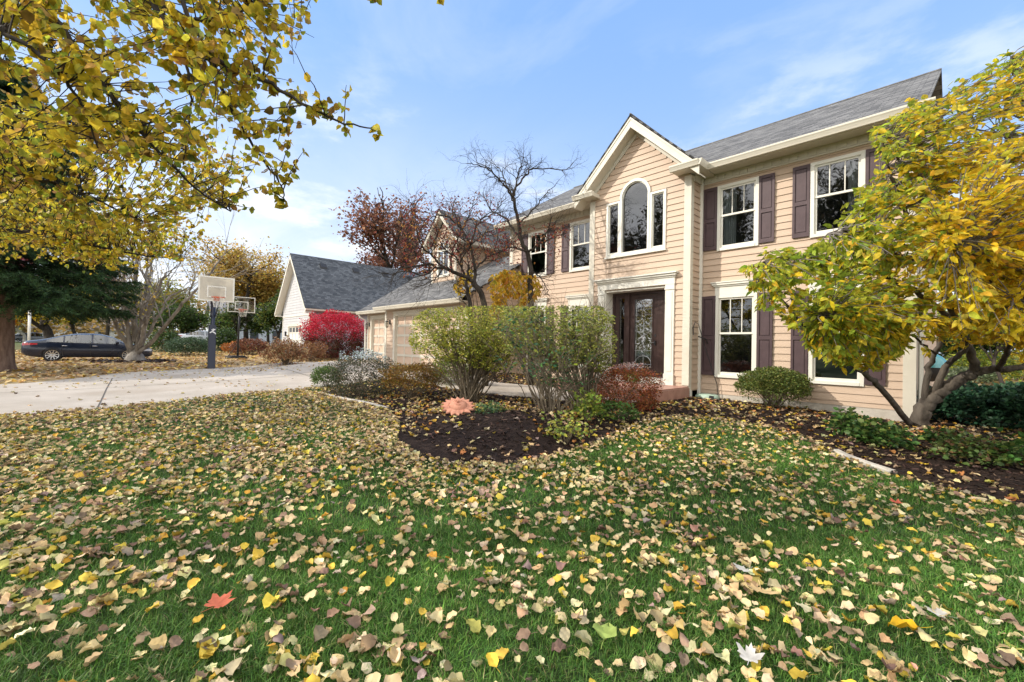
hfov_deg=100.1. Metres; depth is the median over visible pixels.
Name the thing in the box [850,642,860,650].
fallen leaf
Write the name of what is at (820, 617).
fallen leaf
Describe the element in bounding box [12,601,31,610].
fallen leaf
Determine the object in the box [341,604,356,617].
fallen leaf
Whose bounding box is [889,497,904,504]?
maple leaf
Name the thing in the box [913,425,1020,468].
perennial plant
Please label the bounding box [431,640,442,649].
fallen leaf
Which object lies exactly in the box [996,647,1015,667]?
fallen leaf
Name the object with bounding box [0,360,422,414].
driveway
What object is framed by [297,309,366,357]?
burning bush
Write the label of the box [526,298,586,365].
window
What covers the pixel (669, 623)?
fallen leaf
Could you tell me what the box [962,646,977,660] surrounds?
fallen leaf
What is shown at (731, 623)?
fallen leaf
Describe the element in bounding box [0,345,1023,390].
leaf litter
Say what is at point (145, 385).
driveway joint
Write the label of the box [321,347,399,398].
frosted shrub
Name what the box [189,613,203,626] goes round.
fallen leaf
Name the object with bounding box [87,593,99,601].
fallen leaf
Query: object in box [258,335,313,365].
dry shrub
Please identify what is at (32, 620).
fallen leaf
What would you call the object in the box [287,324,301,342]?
garage door
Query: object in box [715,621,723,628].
fallen leaf
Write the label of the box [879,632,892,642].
fallen leaf
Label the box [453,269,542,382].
amber shrub
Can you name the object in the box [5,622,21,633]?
fallen leaf
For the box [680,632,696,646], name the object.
fallen leaf
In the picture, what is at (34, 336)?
parked car
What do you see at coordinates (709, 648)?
fallen leaf
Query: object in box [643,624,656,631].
fallen leaf
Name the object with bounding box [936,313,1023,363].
yard tree
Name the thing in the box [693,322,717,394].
cable
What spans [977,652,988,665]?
fallen leaf
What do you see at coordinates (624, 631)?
fallen leaf
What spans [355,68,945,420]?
house
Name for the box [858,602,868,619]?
fallen leaf
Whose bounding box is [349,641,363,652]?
fallen leaf
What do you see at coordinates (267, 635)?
fallen leaf
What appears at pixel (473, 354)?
clipped shrub
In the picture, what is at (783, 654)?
fallen leaf
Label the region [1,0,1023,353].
sky
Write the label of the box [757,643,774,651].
fallen leaf
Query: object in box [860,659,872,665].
fallen leaf
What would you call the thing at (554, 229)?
crabapple tree
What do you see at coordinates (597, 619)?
fallen leaf
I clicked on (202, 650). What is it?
fallen leaf
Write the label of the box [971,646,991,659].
fallen leaf
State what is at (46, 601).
fallen leaf
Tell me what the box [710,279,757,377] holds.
window
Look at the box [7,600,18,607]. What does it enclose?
fallen leaf
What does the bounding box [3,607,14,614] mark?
fallen leaf
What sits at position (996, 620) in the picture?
fallen leaf
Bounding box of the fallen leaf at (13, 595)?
[8,591,18,599]
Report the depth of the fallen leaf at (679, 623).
2.04 m
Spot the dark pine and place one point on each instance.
(187, 319)
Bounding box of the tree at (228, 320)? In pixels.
[198,300,273,340]
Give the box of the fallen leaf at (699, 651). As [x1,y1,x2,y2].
[694,647,705,656]
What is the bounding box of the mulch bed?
[327,373,1023,508]
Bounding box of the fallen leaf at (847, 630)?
[842,626,853,634]
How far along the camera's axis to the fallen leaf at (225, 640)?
1.88 m
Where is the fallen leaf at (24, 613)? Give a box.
[20,611,30,614]
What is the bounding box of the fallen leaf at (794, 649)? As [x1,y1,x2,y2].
[786,646,805,657]
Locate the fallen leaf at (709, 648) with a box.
[701,641,714,652]
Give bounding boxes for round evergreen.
[162,336,207,355]
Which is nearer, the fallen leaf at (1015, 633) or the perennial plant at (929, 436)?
the fallen leaf at (1015, 633)
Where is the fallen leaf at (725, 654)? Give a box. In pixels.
[712,649,729,664]
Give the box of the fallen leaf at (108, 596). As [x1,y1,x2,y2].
[96,589,122,602]
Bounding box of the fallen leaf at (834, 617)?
[827,610,843,623]
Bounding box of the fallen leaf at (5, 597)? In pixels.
[0,589,18,603]
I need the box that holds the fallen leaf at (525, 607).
[516,602,527,610]
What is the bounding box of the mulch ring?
[88,358,177,362]
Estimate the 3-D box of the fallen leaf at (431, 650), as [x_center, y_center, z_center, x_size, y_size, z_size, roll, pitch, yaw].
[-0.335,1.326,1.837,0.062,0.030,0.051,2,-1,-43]
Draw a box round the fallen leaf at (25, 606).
[17,603,30,610]
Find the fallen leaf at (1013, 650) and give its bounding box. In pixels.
[996,647,1021,660]
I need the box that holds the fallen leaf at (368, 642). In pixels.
[358,632,375,653]
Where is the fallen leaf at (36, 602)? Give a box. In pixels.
[26,598,42,610]
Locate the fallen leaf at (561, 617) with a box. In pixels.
[555,606,566,624]
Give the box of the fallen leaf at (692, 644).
[684,640,696,652]
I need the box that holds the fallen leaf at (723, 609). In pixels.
[718,606,730,613]
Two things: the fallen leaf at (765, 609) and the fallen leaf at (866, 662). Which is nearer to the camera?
the fallen leaf at (866, 662)
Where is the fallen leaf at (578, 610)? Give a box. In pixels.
[571,607,582,619]
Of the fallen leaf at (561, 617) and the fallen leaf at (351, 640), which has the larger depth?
the fallen leaf at (561, 617)
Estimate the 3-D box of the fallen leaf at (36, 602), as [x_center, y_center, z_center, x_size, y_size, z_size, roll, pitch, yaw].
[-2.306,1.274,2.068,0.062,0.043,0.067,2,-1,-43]
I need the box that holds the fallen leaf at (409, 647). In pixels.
[405,642,416,649]
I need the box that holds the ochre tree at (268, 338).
[253,269,277,343]
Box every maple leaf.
[202,589,236,611]
[733,562,750,571]
[736,642,764,664]
[748,580,779,594]
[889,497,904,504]
[924,605,954,617]
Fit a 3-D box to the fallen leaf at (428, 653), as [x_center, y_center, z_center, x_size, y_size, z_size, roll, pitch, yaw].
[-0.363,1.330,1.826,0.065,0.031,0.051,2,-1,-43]
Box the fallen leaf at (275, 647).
[266,644,277,655]
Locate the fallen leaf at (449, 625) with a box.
[445,622,453,628]
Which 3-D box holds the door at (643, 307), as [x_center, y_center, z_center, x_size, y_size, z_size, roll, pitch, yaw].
[3.485,-0.160,11.387,0.122,2.170,0.814,2,-1,-43]
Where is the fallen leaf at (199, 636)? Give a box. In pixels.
[192,633,206,641]
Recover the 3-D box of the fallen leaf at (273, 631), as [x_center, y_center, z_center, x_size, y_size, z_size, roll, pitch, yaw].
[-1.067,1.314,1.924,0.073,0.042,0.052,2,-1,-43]
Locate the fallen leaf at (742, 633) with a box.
[738,628,748,639]
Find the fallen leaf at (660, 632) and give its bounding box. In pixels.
[653,624,666,637]
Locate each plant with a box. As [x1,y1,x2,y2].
[475,400,507,413]
[540,409,594,443]
[567,387,613,425]
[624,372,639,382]
[823,407,869,436]
[840,415,924,449]
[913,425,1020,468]
[917,426,973,443]
[976,426,1023,469]
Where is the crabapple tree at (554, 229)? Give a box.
[446,134,590,384]
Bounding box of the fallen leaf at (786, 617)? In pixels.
[783,615,792,624]
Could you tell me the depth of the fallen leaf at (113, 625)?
1.97 m
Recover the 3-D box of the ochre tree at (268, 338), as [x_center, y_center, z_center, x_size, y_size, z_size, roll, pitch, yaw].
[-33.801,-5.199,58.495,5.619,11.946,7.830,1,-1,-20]
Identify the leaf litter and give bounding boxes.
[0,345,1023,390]
[0,360,1023,681]
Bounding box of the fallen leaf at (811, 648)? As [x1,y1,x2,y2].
[808,645,821,659]
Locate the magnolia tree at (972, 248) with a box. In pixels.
[737,46,1023,425]
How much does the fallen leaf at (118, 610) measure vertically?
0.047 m
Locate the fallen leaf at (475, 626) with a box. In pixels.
[466,619,480,634]
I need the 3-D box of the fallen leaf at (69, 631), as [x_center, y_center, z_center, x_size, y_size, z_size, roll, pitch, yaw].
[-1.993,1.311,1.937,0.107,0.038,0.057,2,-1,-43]
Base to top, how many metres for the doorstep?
0.530 m
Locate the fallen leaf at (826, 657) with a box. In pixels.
[818,652,837,667]
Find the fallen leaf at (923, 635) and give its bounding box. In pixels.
[918,627,937,641]
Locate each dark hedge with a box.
[146,329,182,351]
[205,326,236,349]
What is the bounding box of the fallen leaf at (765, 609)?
[759,604,768,616]
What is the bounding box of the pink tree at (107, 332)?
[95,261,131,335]
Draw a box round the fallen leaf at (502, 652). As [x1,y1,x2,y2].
[493,647,508,658]
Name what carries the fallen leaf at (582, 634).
on the grass at (826, 555)
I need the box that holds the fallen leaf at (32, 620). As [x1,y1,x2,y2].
[26,615,39,623]
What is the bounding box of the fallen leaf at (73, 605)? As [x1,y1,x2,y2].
[65,602,81,612]
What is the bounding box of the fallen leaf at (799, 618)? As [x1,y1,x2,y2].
[793,611,803,622]
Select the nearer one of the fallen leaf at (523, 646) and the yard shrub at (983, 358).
the fallen leaf at (523, 646)
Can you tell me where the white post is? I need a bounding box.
[27,313,30,339]
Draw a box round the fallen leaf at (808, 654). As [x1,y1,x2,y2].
[803,648,811,657]
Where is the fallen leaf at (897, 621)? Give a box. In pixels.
[888,615,932,630]
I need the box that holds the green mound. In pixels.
[594,399,640,422]
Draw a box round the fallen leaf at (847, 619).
[842,613,855,621]
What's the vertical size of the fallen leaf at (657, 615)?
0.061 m
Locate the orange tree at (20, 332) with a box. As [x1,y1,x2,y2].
[15,315,32,342]
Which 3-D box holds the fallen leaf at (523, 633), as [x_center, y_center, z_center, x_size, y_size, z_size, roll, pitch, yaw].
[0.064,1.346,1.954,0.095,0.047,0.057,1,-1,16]
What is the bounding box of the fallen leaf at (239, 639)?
[233,631,245,646]
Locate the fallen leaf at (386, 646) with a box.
[378,639,396,649]
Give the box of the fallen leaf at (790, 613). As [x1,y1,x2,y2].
[780,607,795,618]
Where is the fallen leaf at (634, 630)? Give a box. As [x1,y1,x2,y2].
[630,626,641,636]
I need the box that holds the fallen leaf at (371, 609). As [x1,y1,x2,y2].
[361,604,375,616]
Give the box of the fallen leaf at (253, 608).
[240,606,255,616]
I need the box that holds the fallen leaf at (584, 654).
[575,646,589,657]
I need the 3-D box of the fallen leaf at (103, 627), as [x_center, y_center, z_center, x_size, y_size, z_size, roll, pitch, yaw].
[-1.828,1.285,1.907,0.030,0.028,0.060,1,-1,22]
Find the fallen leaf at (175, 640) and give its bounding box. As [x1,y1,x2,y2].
[168,635,182,653]
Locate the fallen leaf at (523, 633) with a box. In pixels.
[516,628,534,639]
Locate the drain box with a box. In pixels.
[695,393,719,398]
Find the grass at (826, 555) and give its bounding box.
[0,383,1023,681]
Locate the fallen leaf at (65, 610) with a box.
[60,606,72,612]
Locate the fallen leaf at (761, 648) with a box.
[749,643,762,652]
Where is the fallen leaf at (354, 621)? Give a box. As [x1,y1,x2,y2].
[346,615,363,627]
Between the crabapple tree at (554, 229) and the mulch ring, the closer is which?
the crabapple tree at (554, 229)
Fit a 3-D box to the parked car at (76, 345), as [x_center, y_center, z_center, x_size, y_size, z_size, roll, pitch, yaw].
[-22.641,0.327,23.116,4.940,1.472,2.194,2,-1,-43]
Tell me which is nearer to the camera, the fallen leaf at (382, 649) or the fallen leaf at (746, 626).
the fallen leaf at (382, 649)
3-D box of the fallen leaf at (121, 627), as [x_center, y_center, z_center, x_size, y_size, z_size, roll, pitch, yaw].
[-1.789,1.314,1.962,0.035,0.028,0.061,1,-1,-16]
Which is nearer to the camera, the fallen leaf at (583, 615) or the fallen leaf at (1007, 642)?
the fallen leaf at (1007, 642)
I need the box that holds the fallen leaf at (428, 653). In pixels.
[423,650,435,656]
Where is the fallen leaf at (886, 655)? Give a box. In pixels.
[883,649,895,659]
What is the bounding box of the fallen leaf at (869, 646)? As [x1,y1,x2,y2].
[866,643,877,656]
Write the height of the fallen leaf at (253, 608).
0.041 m
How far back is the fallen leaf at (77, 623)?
1.97 m
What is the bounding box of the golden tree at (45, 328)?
[15,275,90,338]
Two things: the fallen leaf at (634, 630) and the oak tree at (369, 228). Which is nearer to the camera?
the fallen leaf at (634, 630)
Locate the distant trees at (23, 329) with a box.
[15,290,1023,361]
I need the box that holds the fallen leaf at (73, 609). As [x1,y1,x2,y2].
[61,607,81,617]
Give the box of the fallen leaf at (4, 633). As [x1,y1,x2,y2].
[0,618,15,636]
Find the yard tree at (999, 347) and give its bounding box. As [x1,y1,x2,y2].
[937,300,1008,383]
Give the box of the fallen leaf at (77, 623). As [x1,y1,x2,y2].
[72,621,79,627]
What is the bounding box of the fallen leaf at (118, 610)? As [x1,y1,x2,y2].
[111,605,125,615]
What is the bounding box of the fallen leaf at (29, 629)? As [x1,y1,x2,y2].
[14,627,35,637]
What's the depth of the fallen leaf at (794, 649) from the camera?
1.86 m
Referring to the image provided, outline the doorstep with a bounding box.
[558,379,688,403]
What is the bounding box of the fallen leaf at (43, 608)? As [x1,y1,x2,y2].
[36,599,53,618]
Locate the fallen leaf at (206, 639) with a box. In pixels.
[199,636,223,651]
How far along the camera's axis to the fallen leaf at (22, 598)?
2.10 m
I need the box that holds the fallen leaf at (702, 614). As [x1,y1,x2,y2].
[694,611,708,617]
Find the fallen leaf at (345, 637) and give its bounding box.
[337,632,353,642]
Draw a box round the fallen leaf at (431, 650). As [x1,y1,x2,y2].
[429,647,439,652]
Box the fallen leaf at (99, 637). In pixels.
[96,631,106,641]
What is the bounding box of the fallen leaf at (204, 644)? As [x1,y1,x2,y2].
[196,642,209,648]
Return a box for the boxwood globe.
[733,366,813,407]
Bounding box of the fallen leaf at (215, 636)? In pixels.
[206,633,218,647]
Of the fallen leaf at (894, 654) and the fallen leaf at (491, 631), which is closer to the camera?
the fallen leaf at (894, 654)
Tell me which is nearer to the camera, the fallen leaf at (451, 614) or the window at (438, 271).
the fallen leaf at (451, 614)
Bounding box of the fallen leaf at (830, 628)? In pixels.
[827,621,840,633]
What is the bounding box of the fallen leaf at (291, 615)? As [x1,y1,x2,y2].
[287,612,296,619]
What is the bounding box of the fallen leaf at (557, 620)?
[555,615,564,623]
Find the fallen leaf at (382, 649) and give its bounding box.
[371,645,384,657]
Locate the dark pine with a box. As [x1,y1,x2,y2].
[138,297,209,333]
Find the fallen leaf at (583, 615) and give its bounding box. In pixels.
[578,609,587,618]
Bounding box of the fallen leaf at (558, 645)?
[551,638,572,651]
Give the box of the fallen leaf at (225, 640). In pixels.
[219,632,233,644]
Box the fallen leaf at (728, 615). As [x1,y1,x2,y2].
[721,612,741,622]
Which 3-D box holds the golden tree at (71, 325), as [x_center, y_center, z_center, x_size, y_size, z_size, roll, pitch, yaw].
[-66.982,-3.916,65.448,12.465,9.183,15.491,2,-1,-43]
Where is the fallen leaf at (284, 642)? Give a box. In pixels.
[279,639,289,646]
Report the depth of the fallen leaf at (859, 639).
1.96 m
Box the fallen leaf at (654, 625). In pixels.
[650,617,657,628]
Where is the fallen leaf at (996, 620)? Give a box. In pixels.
[983,616,1003,625]
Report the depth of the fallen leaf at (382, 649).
1.87 m
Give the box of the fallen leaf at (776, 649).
[770,645,780,653]
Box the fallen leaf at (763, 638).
[755,633,766,640]
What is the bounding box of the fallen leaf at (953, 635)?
[945,632,966,639]
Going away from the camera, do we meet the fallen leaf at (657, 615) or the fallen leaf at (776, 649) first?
the fallen leaf at (776, 649)
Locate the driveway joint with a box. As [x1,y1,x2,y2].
[6,367,310,407]
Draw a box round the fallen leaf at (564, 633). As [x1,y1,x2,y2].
[559,624,569,641]
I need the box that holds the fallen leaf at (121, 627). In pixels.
[114,623,125,633]
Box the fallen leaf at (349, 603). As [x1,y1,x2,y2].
[341,597,351,606]
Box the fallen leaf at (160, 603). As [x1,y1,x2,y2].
[149,601,163,609]
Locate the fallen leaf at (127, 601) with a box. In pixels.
[119,599,133,603]
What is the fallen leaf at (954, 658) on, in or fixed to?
on the grass at (826, 555)
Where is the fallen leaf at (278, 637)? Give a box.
[273,629,283,643]
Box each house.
[15,319,69,335]
[69,316,163,342]
[205,301,281,344]
[274,253,423,353]
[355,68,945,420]
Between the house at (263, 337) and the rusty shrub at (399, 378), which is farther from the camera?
the house at (263, 337)
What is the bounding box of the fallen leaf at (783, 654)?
[781,649,789,657]
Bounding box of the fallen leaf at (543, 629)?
[537,625,547,634]
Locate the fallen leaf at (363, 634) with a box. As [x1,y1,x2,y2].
[356,628,368,640]
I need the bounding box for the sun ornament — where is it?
[441,397,474,415]
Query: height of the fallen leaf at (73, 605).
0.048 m
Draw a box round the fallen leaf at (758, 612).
[751,607,770,620]
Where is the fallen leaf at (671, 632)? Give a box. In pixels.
[664,625,677,638]
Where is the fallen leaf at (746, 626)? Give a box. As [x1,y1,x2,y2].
[734,618,753,633]
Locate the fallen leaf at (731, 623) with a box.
[727,618,746,629]
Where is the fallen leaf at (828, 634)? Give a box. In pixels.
[823,631,836,638]
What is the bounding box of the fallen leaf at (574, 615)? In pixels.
[571,610,580,618]
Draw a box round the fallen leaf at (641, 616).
[633,607,648,622]
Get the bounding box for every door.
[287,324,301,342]
[373,319,384,360]
[396,312,456,369]
[629,293,657,376]
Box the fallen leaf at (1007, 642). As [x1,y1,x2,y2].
[1004,639,1023,651]
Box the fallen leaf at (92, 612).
[80,606,101,616]
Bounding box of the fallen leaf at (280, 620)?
[269,619,285,629]
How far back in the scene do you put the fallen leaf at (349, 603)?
2.14 m
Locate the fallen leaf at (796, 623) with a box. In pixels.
[782,615,800,631]
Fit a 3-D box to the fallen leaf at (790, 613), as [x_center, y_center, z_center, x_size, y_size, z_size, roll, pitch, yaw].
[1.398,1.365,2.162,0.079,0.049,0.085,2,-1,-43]
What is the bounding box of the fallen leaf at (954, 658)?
[951,656,964,663]
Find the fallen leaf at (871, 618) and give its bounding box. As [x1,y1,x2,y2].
[864,612,879,624]
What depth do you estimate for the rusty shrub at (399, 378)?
9.23 m
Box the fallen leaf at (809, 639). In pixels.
[805,636,812,644]
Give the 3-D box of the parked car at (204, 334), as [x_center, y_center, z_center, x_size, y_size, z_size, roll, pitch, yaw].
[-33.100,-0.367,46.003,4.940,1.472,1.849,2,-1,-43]
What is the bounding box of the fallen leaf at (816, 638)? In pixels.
[813,635,823,642]
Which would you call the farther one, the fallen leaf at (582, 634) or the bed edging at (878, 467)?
the bed edging at (878, 467)
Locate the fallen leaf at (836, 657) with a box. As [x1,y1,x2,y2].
[827,651,842,659]
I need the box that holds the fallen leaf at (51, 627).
[40,620,58,632]
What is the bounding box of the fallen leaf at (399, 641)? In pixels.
[392,637,402,647]
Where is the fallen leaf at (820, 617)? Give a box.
[813,612,828,622]
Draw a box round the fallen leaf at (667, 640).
[661,635,671,644]
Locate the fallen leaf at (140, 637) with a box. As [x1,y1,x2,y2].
[133,626,150,646]
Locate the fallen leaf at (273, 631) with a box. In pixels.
[267,625,282,643]
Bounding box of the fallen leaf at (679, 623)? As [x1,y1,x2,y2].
[674,618,683,629]
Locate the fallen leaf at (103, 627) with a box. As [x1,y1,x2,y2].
[98,624,108,631]
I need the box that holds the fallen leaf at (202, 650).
[192,638,219,667]
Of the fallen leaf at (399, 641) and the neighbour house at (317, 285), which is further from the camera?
the neighbour house at (317, 285)
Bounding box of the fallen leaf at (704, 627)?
[701,623,713,637]
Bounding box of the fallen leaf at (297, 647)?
[293,644,300,654]
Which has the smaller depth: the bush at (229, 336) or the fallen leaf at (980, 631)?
the fallen leaf at (980, 631)
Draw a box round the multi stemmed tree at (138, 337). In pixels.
[19,186,283,360]
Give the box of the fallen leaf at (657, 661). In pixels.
[645,654,665,676]
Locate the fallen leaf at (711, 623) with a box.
[701,615,714,633]
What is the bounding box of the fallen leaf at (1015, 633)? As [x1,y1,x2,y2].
[1007,631,1023,637]
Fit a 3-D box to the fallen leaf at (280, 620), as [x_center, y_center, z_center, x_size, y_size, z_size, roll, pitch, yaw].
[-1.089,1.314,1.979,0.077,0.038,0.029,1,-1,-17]
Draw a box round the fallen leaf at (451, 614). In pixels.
[446,610,456,621]
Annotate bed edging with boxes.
[318,392,390,409]
[831,449,896,473]
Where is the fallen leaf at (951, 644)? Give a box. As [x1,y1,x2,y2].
[946,641,956,648]
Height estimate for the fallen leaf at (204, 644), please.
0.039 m
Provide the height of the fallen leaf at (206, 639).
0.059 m
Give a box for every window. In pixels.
[250,330,258,338]
[272,331,280,338]
[436,240,449,277]
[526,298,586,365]
[528,227,589,276]
[565,294,623,366]
[569,211,633,271]
[604,178,699,259]
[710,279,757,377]
[717,176,758,250]
[808,271,864,386]
[810,150,865,237]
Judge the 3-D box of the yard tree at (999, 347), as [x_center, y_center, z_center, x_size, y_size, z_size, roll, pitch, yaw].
[20.076,-0.191,17.387,5.188,4.654,4.086,1,-1,-5]
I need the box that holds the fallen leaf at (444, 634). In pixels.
[441,631,451,638]
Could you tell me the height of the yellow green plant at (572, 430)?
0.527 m
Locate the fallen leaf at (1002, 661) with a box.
[992,653,1010,667]
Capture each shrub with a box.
[220,341,246,353]
[228,338,268,354]
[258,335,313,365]
[300,341,329,361]
[309,364,341,387]
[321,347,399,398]
[377,361,449,398]
[405,299,535,401]
[430,358,470,384]
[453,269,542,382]
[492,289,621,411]
[586,361,665,411]
[917,380,1023,429]
[945,365,998,383]
[946,349,1023,382]
[966,383,1023,431]
[996,349,1023,380]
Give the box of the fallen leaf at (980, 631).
[968,623,992,642]
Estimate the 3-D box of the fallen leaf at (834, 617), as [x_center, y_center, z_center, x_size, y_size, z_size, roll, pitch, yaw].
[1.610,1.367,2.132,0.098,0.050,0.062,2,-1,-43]
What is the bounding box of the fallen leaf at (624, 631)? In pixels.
[619,627,629,635]
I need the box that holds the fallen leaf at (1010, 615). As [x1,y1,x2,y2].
[995,613,1019,624]
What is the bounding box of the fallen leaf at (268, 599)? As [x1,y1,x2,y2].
[262,590,279,608]
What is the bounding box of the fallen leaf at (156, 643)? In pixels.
[148,634,166,650]
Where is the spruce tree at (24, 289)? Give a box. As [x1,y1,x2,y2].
[0,56,150,371]
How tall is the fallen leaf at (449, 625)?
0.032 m
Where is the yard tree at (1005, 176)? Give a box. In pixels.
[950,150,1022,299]
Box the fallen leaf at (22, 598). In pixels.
[13,595,30,602]
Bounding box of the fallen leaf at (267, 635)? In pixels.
[264,630,273,643]
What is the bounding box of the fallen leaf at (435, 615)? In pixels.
[428,610,446,623]
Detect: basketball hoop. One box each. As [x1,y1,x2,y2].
[198,275,234,368]
[225,296,254,358]
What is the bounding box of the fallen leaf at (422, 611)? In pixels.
[419,607,426,614]
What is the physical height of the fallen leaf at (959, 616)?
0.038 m
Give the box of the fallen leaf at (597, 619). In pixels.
[594,614,601,622]
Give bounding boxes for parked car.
[15,332,43,341]
[21,333,152,360]
[178,331,222,343]
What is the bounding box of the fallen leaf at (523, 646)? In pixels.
[517,641,528,650]
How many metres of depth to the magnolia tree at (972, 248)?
5.11 m
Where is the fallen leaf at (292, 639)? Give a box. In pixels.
[288,635,297,644]
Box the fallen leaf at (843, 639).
[837,635,847,642]
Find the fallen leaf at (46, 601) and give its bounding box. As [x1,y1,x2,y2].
[42,598,52,603]
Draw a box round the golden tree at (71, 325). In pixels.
[19,316,96,333]
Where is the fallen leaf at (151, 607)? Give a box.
[145,602,163,611]
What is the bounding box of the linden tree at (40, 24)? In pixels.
[0,0,444,274]
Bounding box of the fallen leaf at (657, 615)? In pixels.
[648,605,662,626]
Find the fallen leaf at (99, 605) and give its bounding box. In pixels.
[87,602,105,613]
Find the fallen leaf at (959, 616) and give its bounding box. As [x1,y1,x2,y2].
[956,612,975,625]
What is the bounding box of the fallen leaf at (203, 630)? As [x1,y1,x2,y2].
[200,628,208,633]
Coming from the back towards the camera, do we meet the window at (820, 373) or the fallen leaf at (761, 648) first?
the window at (820, 373)
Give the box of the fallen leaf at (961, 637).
[953,633,967,640]
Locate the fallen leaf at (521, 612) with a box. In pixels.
[517,602,527,618]
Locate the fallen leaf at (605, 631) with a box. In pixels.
[593,623,616,647]
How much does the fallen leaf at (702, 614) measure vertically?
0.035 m
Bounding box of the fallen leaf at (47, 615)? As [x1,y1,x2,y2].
[34,611,57,621]
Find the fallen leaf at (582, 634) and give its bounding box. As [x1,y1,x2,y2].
[568,630,592,645]
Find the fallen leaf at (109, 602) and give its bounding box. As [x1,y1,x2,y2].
[99,597,114,604]
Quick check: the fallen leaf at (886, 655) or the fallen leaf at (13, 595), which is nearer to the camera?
the fallen leaf at (886, 655)
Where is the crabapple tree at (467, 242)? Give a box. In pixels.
[348,168,545,385]
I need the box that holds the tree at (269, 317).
[251,276,282,345]
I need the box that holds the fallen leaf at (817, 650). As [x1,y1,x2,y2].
[813,648,827,661]
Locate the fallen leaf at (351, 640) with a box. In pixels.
[344,631,359,647]
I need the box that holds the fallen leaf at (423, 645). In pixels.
[419,641,426,650]
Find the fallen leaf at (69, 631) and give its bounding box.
[57,624,87,635]
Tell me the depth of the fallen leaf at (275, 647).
1.87 m
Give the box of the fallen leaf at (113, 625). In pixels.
[109,623,120,627]
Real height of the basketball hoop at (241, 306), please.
3.480 m
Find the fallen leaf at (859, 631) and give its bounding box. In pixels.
[850,628,863,636]
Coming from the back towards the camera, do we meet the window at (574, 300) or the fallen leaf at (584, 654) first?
the window at (574, 300)
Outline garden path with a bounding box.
[408,373,637,402]
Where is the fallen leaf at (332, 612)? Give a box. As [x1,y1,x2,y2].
[321,608,339,618]
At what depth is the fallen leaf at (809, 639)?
1.95 m
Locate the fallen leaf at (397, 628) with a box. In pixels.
[391,623,408,634]
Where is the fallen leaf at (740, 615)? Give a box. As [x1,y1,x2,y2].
[731,609,746,624]
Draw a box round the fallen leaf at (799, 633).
[794,627,802,637]
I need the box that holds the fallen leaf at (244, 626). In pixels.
[240,620,260,632]
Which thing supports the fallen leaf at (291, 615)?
on the grass at (826, 555)
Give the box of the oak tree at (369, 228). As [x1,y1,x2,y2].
[328,184,447,272]
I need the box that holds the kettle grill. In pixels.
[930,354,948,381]
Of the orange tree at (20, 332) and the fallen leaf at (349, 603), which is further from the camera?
the orange tree at (20, 332)
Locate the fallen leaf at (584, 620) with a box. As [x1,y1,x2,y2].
[579,617,588,623]
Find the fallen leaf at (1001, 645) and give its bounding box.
[997,643,1009,647]
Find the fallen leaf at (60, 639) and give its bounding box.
[53,634,69,646]
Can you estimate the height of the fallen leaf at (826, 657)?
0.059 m
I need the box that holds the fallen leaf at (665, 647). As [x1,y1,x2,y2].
[657,642,673,653]
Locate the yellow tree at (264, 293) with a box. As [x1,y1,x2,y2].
[173,233,289,339]
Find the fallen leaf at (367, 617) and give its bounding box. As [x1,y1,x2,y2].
[362,615,371,621]
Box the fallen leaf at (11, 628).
[1,617,36,630]
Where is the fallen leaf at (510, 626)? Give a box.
[504,622,512,629]
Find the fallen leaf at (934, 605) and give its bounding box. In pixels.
[932,601,950,616]
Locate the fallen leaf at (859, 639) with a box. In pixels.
[855,636,862,641]
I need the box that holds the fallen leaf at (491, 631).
[486,625,496,639]
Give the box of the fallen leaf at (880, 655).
[877,650,885,659]
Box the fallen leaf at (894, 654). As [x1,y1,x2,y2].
[889,651,904,662]
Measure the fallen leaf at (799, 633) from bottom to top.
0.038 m
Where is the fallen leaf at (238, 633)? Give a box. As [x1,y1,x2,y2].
[234,627,250,636]
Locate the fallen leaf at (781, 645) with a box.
[778,640,790,652]
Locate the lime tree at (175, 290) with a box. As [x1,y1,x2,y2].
[105,272,200,340]
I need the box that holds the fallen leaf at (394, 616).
[391,612,397,621]
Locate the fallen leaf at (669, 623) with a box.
[665,617,674,627]
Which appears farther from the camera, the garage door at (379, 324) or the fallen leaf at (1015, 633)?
the garage door at (379, 324)
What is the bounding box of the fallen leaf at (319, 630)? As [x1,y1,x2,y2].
[313,621,328,642]
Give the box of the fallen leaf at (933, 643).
[928,641,939,647]
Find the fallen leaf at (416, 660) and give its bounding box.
[410,651,428,663]

